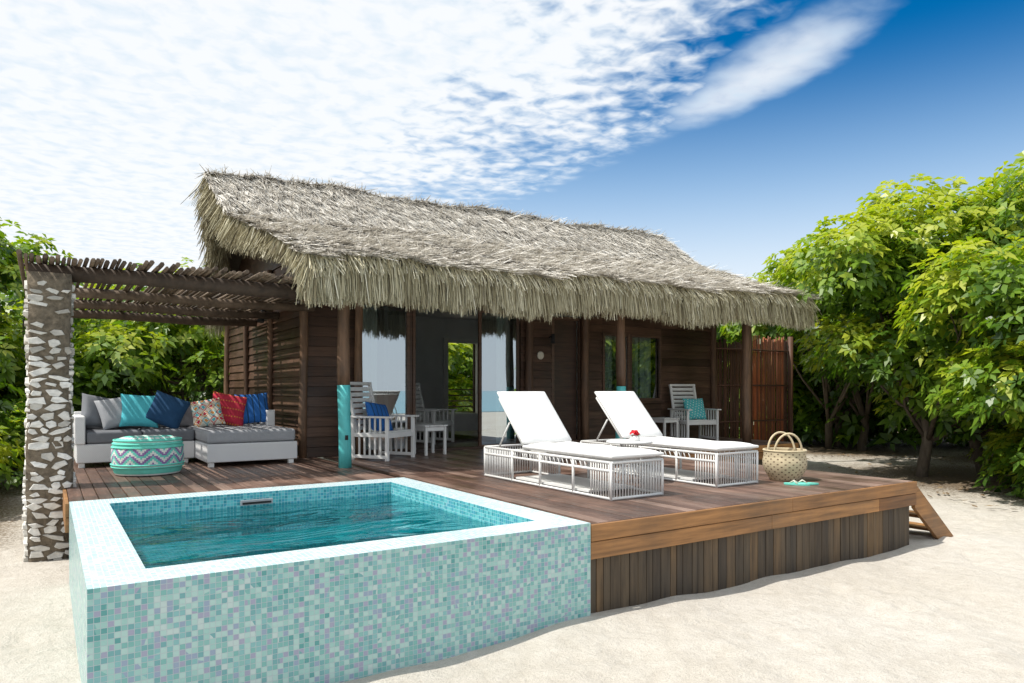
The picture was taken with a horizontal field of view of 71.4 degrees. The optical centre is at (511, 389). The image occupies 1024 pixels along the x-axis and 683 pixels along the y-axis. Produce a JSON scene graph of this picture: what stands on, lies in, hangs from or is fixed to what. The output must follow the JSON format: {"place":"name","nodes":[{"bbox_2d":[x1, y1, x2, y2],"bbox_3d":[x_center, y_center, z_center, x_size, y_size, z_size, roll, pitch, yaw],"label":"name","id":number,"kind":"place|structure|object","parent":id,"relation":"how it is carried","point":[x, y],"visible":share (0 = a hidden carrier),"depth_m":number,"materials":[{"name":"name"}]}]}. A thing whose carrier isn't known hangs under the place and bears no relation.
{"place":"outdoors","nodes":[
{"label":"outdoors","id":0,"kind":"place"},
{"bbox_2d":[0,429,1023,682],"bbox_3d":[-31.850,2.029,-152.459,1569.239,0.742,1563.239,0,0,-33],"label":"sand ground","id":1,"kind":"structure","parent":0,"point":[924,607],"depth_m":5.25,"materials":[{"name":"beige sand"}]},
{"bbox_2d":[0,378,27,429],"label":"broadleaf tree","id":2,"kind":"object","parent":1,"relation":"on","point":[5,404],"visible":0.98,"depth_m":11.39,"materials":[{"name":"green plant"}]},
{"bbox_2d":[0,387,73,490],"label":"shrub","id":3,"kind":"object","parent":1,"relation":"on","point":[14,435],"visible":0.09,"depth_m":11.74,"materials":[{"name":"green plant"}]},
{"bbox_2d":[25,271,72,561],"bbox_3d":[-4.748,0.370,7.311,0.416,3.100,0.421,0,0,-33],"label":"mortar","id":4,"kind":"object","parent":1,"relation":"on","point":[49,318],"visible":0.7,"depth_m":7.15,"materials":[{"name":"grey concrete"}]},
{"bbox_2d":[22,280,76,561],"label":"stones","id":5,"kind":"object","parent":1,"relation":"on","point":[36,404],"visible":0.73,"depth_m":7.13,"materials":[{"name":"beige stone"}]},
{"bbox_2d":[0,217,131,470],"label":"broadleaf tree","id":6,"kind":"object","parent":1,"relation":"on","point":[13,363],"visible":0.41,"depth_m":13.88,"materials":[{"name":"green plant"}]},
{"bbox_2d":[71,257,229,401],"bbox_3d":[-8.170,-0.565,16.937,5.867,4.802,5.425,0,0,36],"label":"broadleaf tree","id":7,"kind":"object","parent":1,"relation":"on","point":[137,358],"visible":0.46,"depth_m":15.38,"materials":[{"name":"green plant"}]},
{"bbox_2d":[16,249,343,326],"bbox_3d":[-4.723,0.222,10.003,3.551,3.196,5.289,0,0,-33],"label":"pergola","id":8,"kind":"object","parent":1,"relation":"on","point":[235,301],"visible":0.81,"depth_m":8.98,"materials":[{"name":"brown wood"}]},
{"bbox_2d":[69,477,590,682],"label":"plunge pool","id":9,"kind":"structure","parent":1,"relation":"on","point":[335,582],"depth_m":4.55,"materials":[{"name":"tile"}]},
{"bbox_2d":[448,343,472,412],"bbox_3d":[-2.186,-0.377,22.396,4.444,4.460,5.667,0,0,-17],"label":"broadleaf tree","id":10,"kind":"object","parent":1,"relation":"on","point":[456,351],"visible":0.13,"depth_m":21.27,"materials":[{"name":"green plant"}]},
{"bbox_2d":[63,436,916,612],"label":"wooden deck","id":11,"kind":"structure","parent":1,"relation":"on","point":[678,538],"depth_m":6.85,"materials":[{"name":"brown wood"}]},
{"bbox_2d":[110,435,184,475],"bbox_3d":[-4.348,0.767,8.508,0.798,0.445,0.798,0,0,-33],"label":"woven pouf","id":12,"kind":"object","parent":11,"relation":"on","point":[144,455],"visible":1,"depth_m":8.20,"materials":[{"name":"teal fabric"}]},
{"bbox_2d":[72,406,296,467],"bbox_3d":[-4.518,0.620,9.807,2.580,0.761,1.840,0,0,-33],"label":"wicker corner sofa","id":13,"kind":"object","parent":11,"relation":"on","point":[211,445],"visible":0.67,"depth_m":9.44,"materials":[{"name":"white paint"}]},
{"bbox_2d":[81,393,114,428],"bbox_3d":[-5.642,0.300,9.717,0.178,0.460,0.460,-21,-23,30],"label":"throw pillow","id":14,"kind":"object","parent":13,"relation":"on","point":[89,411],"visible":0.46,"depth_m":9.58,"materials":[{"name":"grey fabric"}]},
{"bbox_2d":[94,397,121,429],"bbox_3d":[-5.409,0.310,9.726,0.440,0.440,0.178,-13,-15,-47],"label":"throw pillow","id":15,"kind":"object","parent":13,"relation":"on","point":[110,412],"visible":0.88,"depth_m":9.60,"materials":[{"name":"grey fabric"}]},
{"bbox_2d":[119,394,157,427],"bbox_3d":[-5.147,0.290,9.838,0.480,0.480,0.178,4,-24,-32],"label":"throw pillow","id":16,"kind":"object","parent":13,"relation":"on","point":[135,408],"visible":0.9,"depth_m":9.75,"materials":[{"name":"teal fabric"}]},
{"bbox_2d":[146,390,190,428],"bbox_3d":[-4.824,0.290,9.965,0.480,0.480,0.178,23,-33,-17],"label":"throw pillow","id":17,"kind":"object","parent":13,"relation":"on","point":[167,410],"visible":0.99,"depth_m":9.89,"materials":[{"name":"blue fabric"}]},
{"bbox_2d":[190,398,224,427],"bbox_3d":[-4.364,0.330,10.194,0.420,0.420,0.178,-10,-21,-29],"label":"throw pillow","id":18,"kind":"object","parent":13,"relation":"on","point":[206,412],"visible":1,"depth_m":10.12,"materials":[{"name":"multicoloured fabric"}]},
{"bbox_2d":[213,391,246,425],"bbox_3d":[-4.176,0.290,10.473,0.500,0.500,0.178,12,-27,-22],"label":"throw pillow","id":19,"kind":"object","parent":13,"relation":"on","point":[232,407],"visible":0.79,"depth_m":10.43,"materials":[{"name":"red fabric"}]},
{"bbox_2d":[234,393,268,423],"bbox_3d":[-3.891,0.280,10.695,0.480,0.480,0.178,-4,-18,-30],"label":"throw pillow","id":20,"kind":"object","parent":13,"relation":"on","point":[256,407],"visible":0.81,"depth_m":10.64,"materials":[{"name":"blue fabric"}]},
{"bbox_2d":[350,382,418,461],"bbox_3d":[-1.915,0.442,10.389,0.850,1.117,0.750,0,0,25],"label":"slatted armchair","id":21,"kind":"object","parent":11,"relation":"on","point":[386,434],"visible":0.94,"depth_m":10.26,"materials":[{"name":"white paint"}]},
{"bbox_2d":[365,401,392,432],"bbox_3d":[-1.936,0.400,10.373,0.157,0.460,0.460,-26,-19,23],"label":"throw pillow","id":22,"kind":"object","parent":21,"relation":"on","point":[374,409],"visible":0.77,"depth_m":10.26,"materials":[{"name":"blue fabric"}]},
{"bbox_2d":[415,424,447,455],"bbox_3d":[-1.284,0.770,11.051,0.414,0.460,0.420,0,0,-39],"label":"side table","id":23,"kind":"object","parent":11,"relation":"on","point":[426,428],"visible":0.94,"depth_m":10.96,"materials":[{"name":"white paint"}]},
{"bbox_2d":[180,164,823,467],"bbox_3d":[-0.387,-1.490,14.435,11.437,5.020,9.027,0,0,-33],"label":"thatched beach hut","id":24,"kind":"object","parent":11,"relation":"on","point":[569,320],"visible":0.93,"depth_m":12.16,"materials":[{"name":"beige plant"}]},
{"bbox_2d":[416,383,457,444],"bbox_3d":[-1.573,0.432,13.338,0.850,1.117,0.750,0,0,27],"label":"slatted armchair","id":25,"kind":"object","parent":24,"relation":"in","point":[425,415],"visible":0.57,"depth_m":13.46,"materials":[{"name":"white paint"}]},
{"bbox_2d":[362,305,657,450],"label":"window glass","id":26,"kind":"structure","parent":24,"relation":"in","point":[384,327],"depth_m":12.30,"materials":[{"name":"clear glass"}]},
{"bbox_2d":[364,301,663,453],"bbox_3d":[0.314,-0.223,12.789,6.532,2.455,0.176,0,0,-33],"label":"window and door frames","id":27,"kind":"structure","parent":24,"relation":"in","point":[563,355],"depth_m":13.21,"materials":[{"name":"brown wood"}]},
{"bbox_2d":[484,391,663,500],"bbox_3d":[0.560,0.509,7.509,0.668,0.982,2.234,0,0,-33],"label":"sun lounger","id":28,"kind":"object","parent":11,"relation":"on","point":[533,417],"visible":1,"depth_m":7.46,"materials":[{"name":"white paint"}]},
{"bbox_2d":[606,439,652,482],"bbox_3d":[1.270,0.770,7.702,0.500,0.444,0.500,0,0,-33],"label":"round side table","id":29,"kind":"object","parent":11,"relation":"on","point":[624,442],"visible":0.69,"depth_m":7.60,"materials":[{"name":"white paint"}]},
{"bbox_2d":[629,430,639,440],"bbox_3d":[1.319,0.488,7.627,0.126,0.117,0.124,0,0,9],"label":"flower bowl","id":30,"kind":"object","parent":29,"relation":"on","point":[635,436],"visible":1,"depth_m":7.59,"materials":[{"name":"white paint"}]},
{"bbox_2d":[651,417,679,437],"bbox_3d":[2.959,0.770,13.827,0.414,0.460,0.420,0,0,-33],"label":"side table","id":31,"kind":"object","parent":11,"relation":"on","point":[664,420],"visible":0.84,"depth_m":13.71,"materials":[{"name":"white paint"}]},
{"bbox_2d":[580,391,758,487],"bbox_3d":[1.760,0.509,8.378,0.668,0.982,2.234,0,0,-33],"label":"sun lounger","id":32,"kind":"object","parent":11,"relation":"on","point":[626,412],"visible":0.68,"depth_m":7.94,"materials":[{"name":"white fabric"}]},
{"bbox_2d":[668,384,721,440],"bbox_3d":[3.594,0.442,14.152,0.750,1.117,0.850,0,0,-18],"label":"slatted armchair","id":33,"kind":"object","parent":11,"relation":"on","point":[699,422],"visible":0.75,"depth_m":14.20,"materials":[{"name":"white paint"}]},
{"bbox_2d":[682,398,706,419],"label":"throw pillow","id":34,"kind":"object","parent":33,"relation":"on","point":[696,406],"visible":0.88,"depth_m":14.07,"materials":[{"name":"teal fabric"}]},
{"bbox_2d":[762,431,807,480],"bbox_3d":[3.035,0.734,7.926,0.470,0.532,0.470,0,0,1],"label":"woven basket","id":35,"kind":"object","parent":11,"relation":"on","point":[784,464],"visible":1,"depth_m":7.76,"materials":[{"name":"wicker"}]},
{"bbox_2d":[784,480,809,485],"bbox_3d":[2.993,0.974,7.480,0.260,0.048,0.091,0,0,28],"label":"flip flop","id":36,"kind":"object","parent":11,"relation":"on","point":[796,483],"visible":1,"depth_m":7.46},
{"bbox_2d":[792,479,818,484],"bbox_3d":[3.104,0.974,7.529,0.260,0.048,0.091,0,0,14],"label":"flip flop","id":37,"kind":"object","parent":11,"relation":"on","point":[810,483],"visible":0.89,"depth_m":7.49},
{"bbox_2d":[0,442,1019,509],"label":"fallen leaves","id":38,"kind":"object","parent":1,"relation":"on","point":[963,487],"visible":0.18,"depth_m":14.66,"materials":[{"name":"brown plant"}]},
{"bbox_2d":[0,283,1023,451],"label":"distant tree line","id":39,"kind":"object","parent":1,"relation":"on","point":[849,426],"visible":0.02,"depth_m":20.93,"materials":[{"name":"green plant"}]},
{"bbox_2d":[716,322,775,407],"bbox_3d":[5.787,-0.788,23.669,6.069,5.274,4.698,0,0,6],"label":"broadleaf tree","id":40,"kind":"object","parent":1,"relation":"on","point":[718,337],"visible":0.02,"depth_m":22.43,"materials":[{"name":"green plant"}]},
{"bbox_2d":[716,335,792,441],"bbox_3d":[5.478,0.235,16.089,2.687,2.970,0.146,0,0,-33],"label":"reed fence","id":41,"kind":"object","parent":1,"relation":"on","point":[763,385],"visible":0.63,"depth_m":16.25,"materials":[{"name":"brown wood"}]},
{"bbox_2d":[722,336,828,436],"bbox_3d":[10.418,-0.785,25.603,6.150,5.257,7.122,0,0,19],"label":"broadleaf tree","id":42,"kind":"object","parent":1,"relation":"on","point":[796,372],"visible":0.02,"depth_m":22.97,"materials":[{"name":"green plant"}]},
{"bbox_2d":[719,239,888,450],"bbox_3d":[9.458,-1.145,20.168,6.542,6.000,5.909,0,0,-33],"label":"broadleaf tree","id":43,"kind":"object","parent":1,"relation":"on","point":[773,332],"visible":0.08,"depth_m":20.06,"materials":[{"name":"green plant"}]},
{"bbox_2d":[722,376,1008,446],"bbox_3d":[11.179,0.607,22.096,10.285,2.186,3.500,0,0,12],"label":"shrub","id":44,"kind":"object","parent":1,"relation":"on","point":[805,426],"visible":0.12,"depth_m":21.61,"materials":[{"name":"green plant"}]},
{"bbox_2d":[845,371,888,403],"bbox_3d":[12.448,-1.288,17.017,7.274,6.279,5.263,0,0,-6],"label":"broadleaf tree","id":45,"kind":"object","parent":1,"relation":"on","point":[875,390],"depth_m":18.48,"materials":[{"name":"green plant"}]},
{"bbox_2d":[761,150,1023,476],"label":"broadleaf tree","id":46,"kind":"object","parent":1,"relation":"on","point":[892,297],"visible":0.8,"depth_m":13.10,"materials":[{"name":"green plant"}]},
{"bbox_2d":[909,486,952,538],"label":"wooden steps","id":47,"kind":"structure","parent":1,"relation":"on","point":[933,523],"depth_m":8.04,"materials":[{"name":"brown wood"}]},
{"bbox_2d":[913,230,1023,434],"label":"broadleaf tree","id":48,"kind":"object","parent":1,"relation":"on","point":[1002,394],"visible":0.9,"depth_m":10.84,"materials":[{"name":"green plant"}]},
{"bbox_2d":[965,418,1023,497],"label":"shrub","id":49,"kind":"object","parent":1,"relation":"on","point":[1008,457],"visible":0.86,"depth_m":11.87,"materials":[{"name":"green plant"}]},
{"bbox_2d":[0,0,1023,309],"label":"sky","id":50,"kind":"structure","parent":0,"point":[729,129],"materials":[{"name":"blue"}]}
]}

